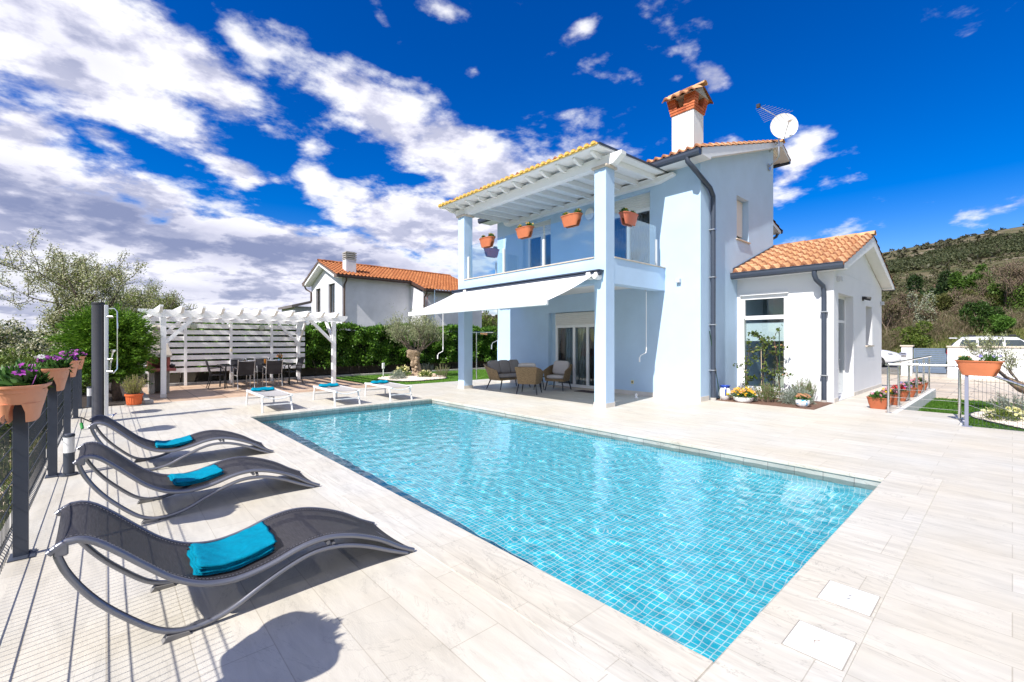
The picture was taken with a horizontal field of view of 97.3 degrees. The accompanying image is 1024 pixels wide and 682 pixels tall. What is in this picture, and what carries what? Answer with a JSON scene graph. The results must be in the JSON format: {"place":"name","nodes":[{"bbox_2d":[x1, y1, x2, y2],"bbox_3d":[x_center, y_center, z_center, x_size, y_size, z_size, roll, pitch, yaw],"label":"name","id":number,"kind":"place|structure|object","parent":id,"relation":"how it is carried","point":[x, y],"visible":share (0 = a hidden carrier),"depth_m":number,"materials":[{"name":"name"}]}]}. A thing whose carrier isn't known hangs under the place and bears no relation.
{"place":"outdoors","nodes":[
{"label":"outdoors","id":0,"kind":"place"},
{"bbox_2d":[0,422,47,525],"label":"rough grass","id":1,"kind":"structure","parent":0,"point":[7,481],"depth_m":7.77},
{"bbox_2d":[147,325,175,393],"bbox_3d":[-10.211,0.515,13.089,0.660,1.970,0.880,0,0,-42],"label":"barbecue","id":2,"kind":"object","parent":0,"point":[154,377],"visible":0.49,"depth_m":13.01,"materials":[{"name":"grey concrete"}]},
{"bbox_2d":[142,378,376,402],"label":"patio","id":3,"kind":"structure","parent":0,"point":[191,392],"depth_m":14.27,"materials":[{"name":"tile"}]},
{"bbox_2d":[138,305,347,397],"bbox_3d":[-8.758,0.290,14.674,5.420,2.420,4.770,0,0,-42],"label":"pergola","id":4,"kind":"object","parent":3,"relation":"on","point":[178,315],"visible":0.88,"depth_m":15.30,"materials":[{"name":"white wood"}]},
{"bbox_2d":[233,359,255,388],"bbox_3d":[-8.514,1.042,14.329,0.572,0.921,0.521,0,0,45],"label":"garden chair","id":5,"kind":"object","parent":3,"relation":"on","point":[244,368],"visible":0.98,"depth_m":14.20,"materials":[{"name":"silver metal"}]},
{"bbox_2d":[217,362,292,388],"bbox_3d":[-8.604,1.128,15.115,2.040,0.746,1.020,0,0,-42],"label":"dining table","id":6,"kind":"object","parent":3,"relation":"on","point":[236,364],"visible":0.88,"depth_m":14.78,"materials":[{"name":"brown glass"}]},
{"bbox_2d":[262,359,282,386],"bbox_3d":[-7.931,1.042,14.935,0.521,0.921,0.572,0,0,-41],"label":"garden chair","id":7,"kind":"object","parent":3,"relation":"on","point":[274,367],"visible":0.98,"depth_m":14.80,"materials":[{"name":"silver metal"}]},
{"bbox_2d":[82,367,484,407],"bbox_3d":[-3.190,1.695,21.013,24.620,0.410,7.700,0,0,-42],"label":"soil bed","id":8,"kind":"object","parent":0,"point":[110,402],"visible":0.11,"depth_m":14.13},
{"bbox_2d":[41,301,162,400],"bbox_3d":[-10.279,0.243,11.435,2.413,2.549,2.512,0,0,-42],"label":"conifer","id":9,"kind":"object","parent":8,"relation":"on","point":[135,338],"visible":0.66,"depth_m":11.10,"materials":[{"name":"green plant"}]},
{"bbox_2d":[138,361,487,382],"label":"wall","id":10,"kind":"structure","parent":8,"relation":"on","point":[191,376],"depth_m":19.79,"materials":[{"name":"concrete"}]},
{"bbox_2d":[141,368,484,386],"bbox_3d":[-4.631,1.613,21.283,19.992,0.375,0.120,0,0,-42],"label":"kerb strip","id":11,"kind":"object","parent":8,"relation":"on","point":[228,381],"visible":0.21,"depth_m":17.64,"materials":[{"name":"concrete"}]},
{"bbox_2d":[139,321,496,384],"bbox_3d":[-3.978,0.225,22.994,23.292,2.573,1.578,0,0,-42],"label":"hedge","id":12,"kind":"object","parent":8,"relation":"on","point":[361,345],"visible":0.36,"depth_m":20.15,"materials":[{"name":"green plant"}]},
{"bbox_2d":[329,369,488,384],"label":"lawn","id":13,"kind":"structure","parent":0,"point":[416,382],"depth_m":17.70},
{"bbox_2d":[378,376,445,380],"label":"gravel island","id":14,"kind":"structure","parent":13,"relation":"on","point":[408,377],"depth_m":17.43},
{"bbox_2d":[384,303,444,375],"bbox_3d":[-4.123,-0.058,18.821,2.807,3.176,2.786,0,0,-42],"label":"olive tree","id":15,"kind":"object","parent":14,"relation":"on","point":[413,355],"visible":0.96,"depth_m":18.58,"materials":[{"name":"green plant"}]},
{"bbox_2d":[0,379,1023,681],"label":"pool deck","id":16,"kind":"structure","parent":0,"point":[950,609],"depth_m":2.79,"materials":[{"name":"tile"}]},
{"bbox_2d":[0,369,83,573],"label":"fence","id":17,"kind":"object","parent":16,"relation":"on","point":[26,470],"visible":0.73,"depth_m":3.16,"materials":[{"name":"metal"}]},
{"bbox_2d":[0,359,54,423],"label":"saddle planter","id":18,"kind":"object","parent":17,"relation":"attached to","point":[26,386],"visible":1,"depth_m":3.02,"materials":[{"name":"orange plastic"}]},
{"bbox_2d":[32,354,73,390],"bbox_3d":[-5.096,0.339,5.006,0.338,0.411,0.597,0,0,-42],"label":"saddle planter","id":19,"kind":"object","parent":17,"relation":"attached to","point":[58,366],"visible":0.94,"depth_m":4.89,"materials":[{"name":"ceramic"}]},
{"bbox_2d":[58,350,81,376],"bbox_3d":[-6.793,0.331,6.882,0.340,0.427,0.597,0,0,-42],"label":"saddle planter","id":20,"kind":"object","parent":17,"relation":"attached to","point":[76,360],"visible":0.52,"depth_m":6.80,"materials":[{"name":"ceramic"}]},
{"bbox_2d":[60,433,77,476],"bbox_3d":[-4.954,1.268,5.039,0.150,0.461,0.150,0,0,-42],"label":"bollard lamp","id":21,"kind":"object","parent":16,"relation":"on","point":[68,453],"visible":1,"depth_m":5.00,"materials":[{"name":"metal"}]},
{"bbox_2d":[91,302,117,417],"bbox_3d":[-7.576,0.393,8.377,0.414,2.215,0.198,0,0,-5],"label":"solar shower","id":22,"kind":"object","parent":16,"relation":"on","point":[99,357],"visible":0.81,"depth_m":8.32,"materials":[{"name":"black plastic"}]},
{"bbox_2d":[120,374,146,405],"bbox_3d":[-8.797,1.131,10.491,0.489,0.737,0.478,0,0,-16],"label":"potted rosemary","id":23,"kind":"object","parent":16,"relation":"on","point":[133,396],"visible":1,"depth_m":10.41,"materials":[{"name":"ceramic"}]},
{"bbox_2d":[87,415,273,470],"bbox_3d":[-4.096,1.193,5.687,1.831,0.626,0.668,0,0,-42],"label":"curved lounger","id":24,"kind":"object","parent":16,"relation":"on","point":[201,437],"visible":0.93,"depth_m":5.50,"materials":[{"name":"fabric"}]},
{"bbox_2d":[154,435,192,447],"bbox_3d":[-4.208,1.255,5.605,0.381,0.073,0.395,0,0,-42],"label":"folded towel","id":25,"kind":"object","parent":24,"relation":"on","point":[184,440],"visible":1,"depth_m":5.54,"materials":[{"name":"teal fabric"}]},
{"bbox_2d":[72,441,319,524],"bbox_3d":[-2.870,1.193,4.266,1.831,0.626,0.668,0,0,-42],"label":"curved lounger","id":26,"kind":"object","parent":16,"relation":"on","point":[232,467],"visible":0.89,"depth_m":4.02,"materials":[{"name":"fabric"}]},
{"bbox_2d":[168,464,224,485],"bbox_3d":[-2.939,1.244,4.187,0.404,0.094,0.384,0,0,-42],"label":"folded towel","id":27,"kind":"object","parent":26,"relation":"on","point":[204,474],"visible":1,"depth_m":4.14,"materials":[{"name":"teal fabric"}]},
{"bbox_2d":[45,500,414,644],"bbox_3d":[-1.579,1.193,2.817,1.831,0.626,0.668,0,0,-43],"label":"curved lounger","id":28,"kind":"object","parent":16,"relation":"on","point":[85,524],"visible":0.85,"depth_m":2.52,"materials":[{"name":"fabric"}]},
{"bbox_2d":[187,521,277,575],"bbox_3d":[-1.678,1.244,2.700,0.438,0.094,0.451,0,0,-42],"label":"folded towel","id":29,"kind":"object","parent":28,"relation":"on","point":[245,547],"visible":1,"depth_m":2.65,"materials":[{"name":"teal fabric"}]},
{"bbox_2d":[246,389,292,412],"bbox_3d":[-5.500,1.325,10.173,0.615,0.360,1.660,0,0,-41],"label":"white lounger","id":30,"kind":"object","parent":16,"relation":"on","point":[267,394],"visible":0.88,"depth_m":9.84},
{"bbox_2d":[313,385,360,406],"bbox_3d":[-4.340,1.325,11.096,0.615,0.360,1.660,0,0,-40],"label":"white lounger","id":31,"kind":"object","parent":16,"relation":"on","point":[333,390],"visible":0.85,"depth_m":10.81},
{"bbox_2d":[364,382,411,400],"bbox_3d":[-3.303,1.325,11.963,0.615,0.360,1.660,0,0,-40],"label":"white lounger","id":32,"kind":"object","parent":16,"relation":"on","point":[389,385],"visible":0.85,"depth_m":11.70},
{"bbox_2d":[483,360,529,389],"bbox_3d":[-0.135,1.058,14.423,1.600,0.895,0.783,0,0,-42],"label":"wicker sofa","id":33,"kind":"object","parent":16,"relation":"on","point":[501,370],"visible":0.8,"depth_m":14.22,"materials":[{"name":"wicker"}]},
{"bbox_2d":[515,363,543,394],"bbox_3d":[0.482,1.058,12.863,0.740,0.892,0.728,0,0,16],"label":"wicker armchair","id":34,"kind":"object","parent":16,"relation":"on","point":[529,373],"visible":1,"depth_m":12.58,"materials":[{"name":"wicker"}]},
{"bbox_2d":[543,361,572,390],"bbox_3d":[1.436,1.058,13.836,0.740,0.892,0.728,0,0,30],"label":"wicker armchair","id":35,"kind":"object","parent":16,"relation":"on","point":[559,371],"visible":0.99,"depth_m":13.84,"materials":[{"name":"wicker"}]},
{"bbox_2d":[438,80,895,407],"bbox_3d":[4.886,-2.526,15.099,11.732,8.451,10.743,0,0,-42],"label":"villa","id":36,"kind":"object","parent":16,"relation":"on","point":[705,228],"visible":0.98,"depth_m":12.12,"materials":[{"name":"white paint"}]},
{"bbox_2d":[479,233,495,247],"bbox_3d":[-0.734,-3.004,13.443,0.312,0.407,0.636,0,0,-42],"label":"saddle planter","id":37,"kind":"object","parent":36,"relation":"attached to","point":[487,241],"visible":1,"depth_m":13.31,"materials":[{"name":"ceramic"}]},
{"bbox_2d":[408,269,603,315],"bbox_3d":[-0.551,-1.155,11.641,1.860,0.890,5.760,0,0,-42],"label":"awning","id":38,"kind":"object","parent":36,"relation":"attached to","point":[541,291],"visible":1,"depth_m":11.02,"materials":[{"name":"white fabric"}]},
{"bbox_2d":[515,222,533,238],"bbox_3d":[0.350,-3.003,12.239,0.312,0.405,0.635,0,0,-42],"label":"saddle planter","id":39,"kind":"object","parent":36,"relation":"attached to","point":[525,232],"visible":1,"depth_m":12.11,"materials":[{"name":"ceramic"}]},
{"bbox_2d":[525,219,550,268],"bbox_3d":[0.981,-3.000,15.484,0.180,2.120,1.340,0,0,-42],"label":"patio door","id":40,"kind":"structure","parent":36,"relation":"in","point":[533,245],"depth_m":15.59,"materials":[{"name":"white paint"}]},
{"bbox_2d":[548,311,593,390],"bbox_3d":[2.174,0.315,14.122,0.369,2.470,2.480,0,0,-42],"label":"patio door","id":41,"kind":"structure","parent":36,"relation":"in","point":[570,321],"depth_m":14.29,"materials":[{"name":"white paint"}]},
{"bbox_2d":[560,208,582,227],"bbox_3d":[1.457,-3.009,11.010,0.312,0.418,0.625,0,0,-42],"label":"saddle planter","id":42,"kind":"object","parent":36,"relation":"attached to","point":[570,220],"visible":1,"depth_m":10.89,"materials":[{"name":"ceramic"}]},
{"bbox_2d":[619,207,637,226],"bbox_3d":[2.808,-3.001,10.880,0.644,0.403,0.312,0,0,-42],"label":"saddle planter","id":43,"kind":"object","parent":36,"relation":"attached to","point":[628,218],"visible":1,"depth_m":10.75,"materials":[{"name":"ceramic"}]},
{"bbox_2d":[614,192,649,263],"bbox_3d":[3.427,-3.000,12.876,0.325,2.120,1.490,0,0,-42],"label":"patio door","id":44,"kind":"structure","parent":36,"relation":"in","point":[631,243],"depth_m":12.69,"materials":[{"name":"white paint"}]},
{"bbox_2d":[736,201,750,243],"bbox_3d":[6.496,-3.450,12.924,0.950,1.240,0.325,0,0,-42],"label":"window","id":45,"kind":"structure","parent":36,"relation":"in","point":[739,205],"depth_m":13.09,"materials":[{"name":"white paint"}]},
{"bbox_2d":[740,291,788,394],"bbox_3d":[6.806,0.050,12.133,0.230,2.700,1.195,0,0,-42],"label":"annex window","id":46,"kind":"structure","parent":36,"relation":"in","point":[768,328],"depth_m":12.13,"materials":[{"name":"white paint"}]},
{"bbox_2d":[768,113,797,170],"bbox_3d":[8.076,-6.100,13.634,0.665,1.440,1.131,0,0,-22],"label":"satellite dish","id":47,"kind":"object","parent":36,"relation":"attached to","point":[783,125],"visible":1,"depth_m":13.52,"materials":[{"name":"metal"}]},
{"bbox_2d":[838,296,844,396],"bbox_3d":[8.582,0.140,11.855,1.580,2.680,0.131,0,0,-42],"label":"annex door","id":48,"kind":"structure","parent":36,"relation":"in","point":[842,321],"depth_m":12.36,"materials":[{"name":"white paint"}]},
{"bbox_2d":[716,395,832,409],"bbox_3d":[6.426,1.644,11.185,1.620,0.312,2.235,0,0,-42],"label":"mulch bed","id":49,"kind":"object","parent":16,"relation":"on","point":[819,404],"visible":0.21,"depth_m":10.73,"materials":[{"name":"brown soil"}]},
{"bbox_2d":[729,387,756,401],"bbox_3d":[5.669,1.311,11.056,0.600,0.368,0.665,0,0,-42],"label":"yellow flower bowl","id":50,"kind":"object","parent":49,"relation":"on","point":[742,395],"visible":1,"depth_m":10.95,"materials":[{"name":"white paint"}]},
{"bbox_2d":[733,318,766,388],"bbox_3d":[6.229,0.451,11.845,0.403,2.103,0.814,0,0,-42],"label":"climbing plant","id":51,"kind":"object","parent":49,"relation":"on","point":[748,377],"visible":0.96,"depth_m":11.84,"materials":[{"name":"green plant"}]},
{"bbox_2d":[747,330,784,397],"bbox_3d":[6.537,0.606,11.674,0.350,1.793,0.873,0,0,-42],"label":"climbing plant","id":52,"kind":"object","parent":49,"relation":"on","point":[756,334],"visible":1,"depth_m":11.67,"materials":[{"name":"green plant"}]},
{"bbox_2d":[754,381,781,401],"bbox_3d":[6.263,1.219,11.033,0.683,0.546,0.696,0,0,-42],"label":"rosemary","id":53,"kind":"object","parent":49,"relation":"on","point":[767,395],"visible":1,"depth_m":10.99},
{"bbox_2d":[763,324,793,399],"bbox_3d":[6.745,0.535,11.510,0.328,1.932,0.776,0,0,-29],"label":"climbing plant","id":54,"kind":"object","parent":49,"relation":"on","point":[771,341],"visible":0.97,"depth_m":11.46,"materials":[{"name":"green plant"}]},
{"bbox_2d":[777,385,815,404],"bbox_3d":[6.780,1.304,10.739,0.977,0.518,0.850,0,0,-42],"label":"lavender","id":55,"kind":"object","parent":49,"relation":"on","point":[786,399],"visible":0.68,"depth_m":10.67,"materials":[{"name":"plant"}]},
{"bbox_2d":[794,393,810,406],"bbox_3d":[6.584,1.327,10.210,0.363,0.336,0.348,0,0,-42],"label":"painted bowl","id":56,"kind":"object","parent":49,"relation":"on","point":[802,400],"visible":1,"depth_m":10.13,"materials":[{"name":"ceramic"}]},
{"bbox_2d":[866,390,890,408],"bbox_3d":[8.117,1.284,9.989,0.389,0.427,0.414,0,0,-3],"label":"flower pot","id":57,"kind":"object","parent":16,"relation":"on","point":[877,399],"visible":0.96,"depth_m":9.92,"materials":[{"name":"brown ceramic"}]},
{"bbox_2d":[892,389,935,412],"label":"terrace edge wall","id":58,"kind":"structure","parent":16,"relation":"on","point":[917,402],"depth_m":11.72,"materials":[{"name":"concrete"}]},
{"bbox_2d":[962,373,1023,430],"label":"garden fence","id":59,"kind":"object","parent":16,"relation":"on","point":[966,400],"visible":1,"depth_m":7.78,"materials":[{"name":"metal"}]},
{"bbox_2d":[954,353,1004,376],"bbox_3d":[8.087,0.400,7.814,0.320,0.400,0.648,0,0,-20],"label":"saddle planter","id":60,"kind":"object","parent":59,"relation":"on","point":[990,366],"visible":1,"depth_m":7.71,"materials":[{"name":"orange plastic"}]},
{"bbox_2d":[0,0,1023,338],"label":"sky","id":61,"kind":"structure","parent":0,"point":[231,148],"materials":[{"name":"blue"}]},
{"bbox_2d":[3,226,1023,518],"bbox_3d":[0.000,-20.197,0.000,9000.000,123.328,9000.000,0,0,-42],"label":"ground","id":62,"kind":"structure","parent":0,"point":[995,262],"depth_m":156.72,"materials":[{"name":"plant"}]},
{"bbox_2d":[0,352,15,439],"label":"leafy shrub","id":63,"kind":"object","parent":62,"relation":"on","point":[7,363],"visible":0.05,"depth_m":10.26,"materials":[{"name":"green plant"}]},
{"bbox_2d":[0,314,59,358],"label":"blossom bush","id":64,"kind":"object","parent":62,"relation":"on","point":[24,340],"visible":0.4,"depth_m":14.84,"materials":[{"name":"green plant"}]},
{"bbox_2d":[0,347,71,431],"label":"leafy shrub","id":65,"kind":"object","parent":62,"relation":"on","point":[27,358],"visible":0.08,"depth_m":11.56,"materials":[{"name":"green plant"}]},
{"bbox_2d":[0,228,166,383],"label":"flowering tree","id":66,"kind":"object","parent":62,"relation":"on","point":[80,275],"visible":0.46,"depth_m":18.13,"materials":[{"name":"green plant"}]},
{"bbox_2d":[31,288,161,342],"bbox_3d":[-18.997,0.299,21.049,4.096,6.017,5.770,0,0,17],"label":"spring tree","id":67,"kind":"object","parent":62,"relation":"on","point":[130,299],"visible":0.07,"depth_m":21.82,"materials":[{"name":"green plant"}]},
{"bbox_2d":[98,276,206,323],"bbox_3d":[-18.687,-0.065,23.352,5.862,6.758,5.202,0,0,-11],"label":"spring tree","id":68,"kind":"object","parent":62,"relation":"on","point":[164,299],"visible":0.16,"depth_m":22.89,"materials":[{"name":"green plant"}]},
{"bbox_2d":[278,301,310,325],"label":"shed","id":69,"kind":"structure","parent":62,"relation":"on","point":[297,307],"depth_m":36.47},
{"bbox_2d":[302,251,481,330],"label":"neighbour house","id":70,"kind":"structure","parent":62,"relation":"on","point":[365,295],"depth_m":32.21,"materials":[{"name":"white paint"}]},
{"bbox_2d":[488,223,1023,322],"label":"ridge scrub","id":71,"kind":"object","parent":62,"relation":"on","point":[941,243],"visible":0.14,"depth_m":253.25,"materials":[{"name":"plant"}]},
{"bbox_2d":[882,294,914,334],"bbox_3d":[27.882,-1.589,33.311,2.540,3.658,2.894,0,0,3],"label":"bare tree","id":72,"kind":"object","parent":62,"relation":"on","point":[894,306],"visible":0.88,"depth_m":32.86,"materials":[{"name":"grey plant"}]},
{"bbox_2d":[890,287,927,324],"bbox_3d":[30.809,-2.254,35.146,2.191,3.784,2.465,0,0,26],"label":"bare tree","id":73,"kind":"object","parent":62,"relation":"on","point":[902,296],"visible":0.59,"depth_m":34.84,"materials":[{"name":"grey plant"}]},
{"bbox_2d":[890,320,933,346],"bbox_3d":[27.504,-0.317,30.851,2.117,2.194,2.793,0,0,21],"label":"light shrub","id":74,"kind":"object","parent":62,"relation":"on","point":[916,338],"visible":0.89,"depth_m":30.19,"materials":[{"name":"green plant"}]},
{"bbox_2d":[906,291,936,326],"bbox_3d":[30.070,-1.918,33.056,1.182,3.639,1.757,0,0,-42],"label":"light shrub","id":75,"kind":"object","parent":62,"relation":"on","point":[921,306],"visible":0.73,"depth_m":32.98,"materials":[{"name":"green plant"}]},
{"bbox_2d":[906,270,950,305],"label":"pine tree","id":76,"kind":"object","parent":62,"relation":"on","point":[940,287],"visible":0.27,"depth_m":51.66,"materials":[{"name":"green plant"}]},
{"bbox_2d":[908,301,951,321],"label":"bare tree","id":77,"kind":"object","parent":62,"relation":"on","point":[923,311],"visible":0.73,"depth_m":32.85,"materials":[{"name":"grey plant"}]},
{"bbox_2d":[917,289,979,314],"bbox_3d":[36.649,-2.599,37.965,3.951,3.547,4.099,0,0,-42],"label":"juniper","id":78,"kind":"object","parent":62,"relation":"on","point":[943,300],"visible":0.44,"depth_m":37.13,"materials":[{"name":"green plant"}]},
{"bbox_2d":[882,304,1023,351],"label":"dry brush","id":79,"kind":"object","parent":62,"relation":"on","point":[949,324],"visible":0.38,"depth_m":31.25,"materials":[{"name":"green plant"}]},
{"bbox_2d":[882,252,1023,301],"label":"hillside scrub","id":80,"kind":"object","parent":62,"relation":"on","point":[929,282],"visible":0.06,"depth_m":126.37,"materials":[{"name":"plant"}]},
{"bbox_2d":[885,231,1023,273],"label":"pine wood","id":81,"kind":"object","parent":62,"relation":"on","point":[953,253],"visible":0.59,"depth_m":184.49,"materials":[{"name":"plant"}]},
{"bbox_2d":[887,327,1023,363],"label":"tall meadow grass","id":82,"kind":"structure","parent":62,"relation":"on","point":[1019,331],"depth_m":29.90,"materials":[{"name":"plant"}]},
{"bbox_2d":[945,296,994,317],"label":"bare tree","id":83,"kind":"object","parent":62,"relation":"on","point":[957,307],"visible":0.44,"depth_m":34.35,"materials":[{"name":"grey plant"}]},
{"bbox_2d":[947,263,993,293],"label":"evergreen tree","id":84,"kind":"object","parent":62,"relation":"on","point":[957,280],"visible":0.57,"depth_m":45.74,"materials":[{"name":"green plant"}]},
{"bbox_2d":[958,300,1005,331],"bbox_3d":[32.416,-1.498,31.157,2.357,2.753,2.365,0,0,7],"label":"dark shrub","id":85,"kind":"object","parent":62,"relation":"on","point":[982,311],"visible":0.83,"depth_m":30.74,"materials":[{"name":"green plant"}]},
{"bbox_2d":[955,289,1009,318],"bbox_3d":[38.089,-2.619,37.288,3.438,3.399,3.846,0,0,-11],"label":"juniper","id":86,"kind":"object","parent":62,"relation":"on","point":[991,296],"visible":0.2,"depth_m":35.96,"materials":[{"name":"green plant"}]},
{"bbox_2d":[965,258,1023,311],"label":"bare tree","id":87,"kind":"object","parent":62,"relation":"on","point":[998,293],"visible":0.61,"depth_m":35.80,"materials":[{"name":"grey plant"}]},
{"bbox_2d":[979,314,1017,333],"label":"light shrub","id":88,"kind":"object","parent":62,"relation":"on","point":[998,323],"visible":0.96,"depth_m":29.37,"materials":[{"name":"green plant"}]},
{"bbox_2d":[991,259,1023,315],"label":"bare tree","id":89,"kind":"object","parent":62,"relation":"on","point":[1018,290],"visible":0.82,"depth_m":34.00,"materials":[{"name":"grey plant"}]},
{"bbox_2d":[259,402,876,662],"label":"pool water","id":90,"kind":"structure","parent":0,"point":[708,556],"depth_m":4.44,"materials":[{"name":"liquid"}]},
{"bbox_2d":[882,365,947,374],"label":"road","id":91,"kind":"structure","parent":0,"point":[893,368],"depth_m":23.55,"materials":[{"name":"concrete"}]},
{"bbox_2d":[882,350,900,365],"bbox_3d":[19.933,0.642,26.432,2.120,1.605,4.610,0,0,-42],"label":"parked car","id":92,"kind":"object","parent":91,"relation":"on","point":[889,356],"visible":0.16,"depth_m":24.60,"materials":[{"name":"white paint"}]},
{"bbox_2d":[946,334,1023,361],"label":"parked car","id":93,"kind":"object","parent":91,"relation":"on","point":[1015,341],"visible":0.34,"depth_m":22.32,"materials":[{"name":"white paint"}]},
{"bbox_2d":[882,374,1023,403],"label":"driveway","id":94,"kind":"structure","parent":0,"point":[940,386],"depth_m":16.96,"materials":[{"name":"concrete"}]},
{"bbox_2d":[900,345,914,375],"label":"gate pillar","id":95,"kind":"structure","parent":94,"relation":"on","point":[908,349],"depth_m":22.78,"materials":[{"name":"white paint"}]},
{"bbox_2d":[946,346,1023,380],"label":"boundary wall","id":96,"kind":"structure","parent":94,"relation":"on","point":[954,352],"depth_m":20.78,"materials":[{"name":"white paint"}]},
{"bbox_2d":[914,348,946,372],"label":"garden gate","id":97,"kind":"structure","parent":96,"relation":"attached to","point":[919,352],"depth_m":22.14,"materials":[{"name":"blue metal"}]},
{"bbox_2d":[924,400,1013,428],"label":"garden lawn","id":98,"kind":"structure","parent":0,"point":[963,413],"depth_m":11.47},
{"bbox_2d":[885,355,1023,430],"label":"steel railing","id":99,"kind":"object","parent":98,"relation":"on","point":[900,363],"visible":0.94,"depth_m":9.43,"materials":[{"name":"metal"}]},
{"bbox_2d":[918,397,1023,430],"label":"garden turf blades","id":100,"kind":"object","parent":98,"relation":"on","point":[953,406],"visible":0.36,"depth_m":11.74,"materials":[{"name":"plant"}]},
{"bbox_2d":[971,411,1023,427],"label":"garden gravel","id":101,"kind":"structure","parent":98,"relation":"on","point":[1013,422],"depth_m":9.74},
{"bbox_2d":[955,331,1023,393],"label":"leaning olive","id":102,"kind":"object","parent":101,"relation":"on","point":[971,346],"visible":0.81,"depth_m":10.85,"materials":[{"name":"green plant"}]},
{"bbox_2d":[980,405,1023,420],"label":"yellow flower bush","id":103,"kind":"object","parent":101,"relation":"on","point":[1004,413],"visible":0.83,"depth_m":9.76,"materials":[{"name":"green plant"}]},
{"bbox_2d":[987,391,1023,415],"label":"silver shrub","id":104,"kind":"object","parent":101,"relation":"on","point":[1003,402],"visible":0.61,"depth_m":10.21,"materials":[{"name":"green plant"}]},
{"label":"pool basin","id":105,"kind":"structure","parent":0,"visible":0},
{"bbox_2d":[254,400,880,485],"bbox_3d":[-0.571,1.673,6.914,4.605,0.254,9.600,0,0,-42],"label":"pool wall band","id":106,"kind":"object","parent":105,"relation":"on","point":[831,475],"visible":0.02,"depth_m":7.17,"materials":[{"name":"stone"}]},
{"bbox_2d":[220,396,942,681],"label":"pool coping","id":107,"kind":"object","parent":106,"relation":"on","point":[865,546],"visible":0.84,"depth_m":2.91,"materials":[{"name":"stone"}]},
{"bbox_2d":[781,620,856,670],"bbox_3d":[1.519,1.495,2.228,0.281,0.007,0.252,0,0,-42],"label":"skimmer lid","id":108,"kind":"object","parent":107,"relation":"on","point":[823,646],"visible":1,"depth_m":2.22,"materials":[{"name":"white plastic"}]},
{"bbox_2d":[816,580,880,616],"bbox_3d":[1.965,1.495,2.630,0.281,0.006,0.252,0,0,-42],"label":"skimmer lid","id":109,"kind":"object","parent":107,"relation":"on","point":[851,598],"visible":1,"depth_m":2.62,"materials":[{"name":"white plastic"}]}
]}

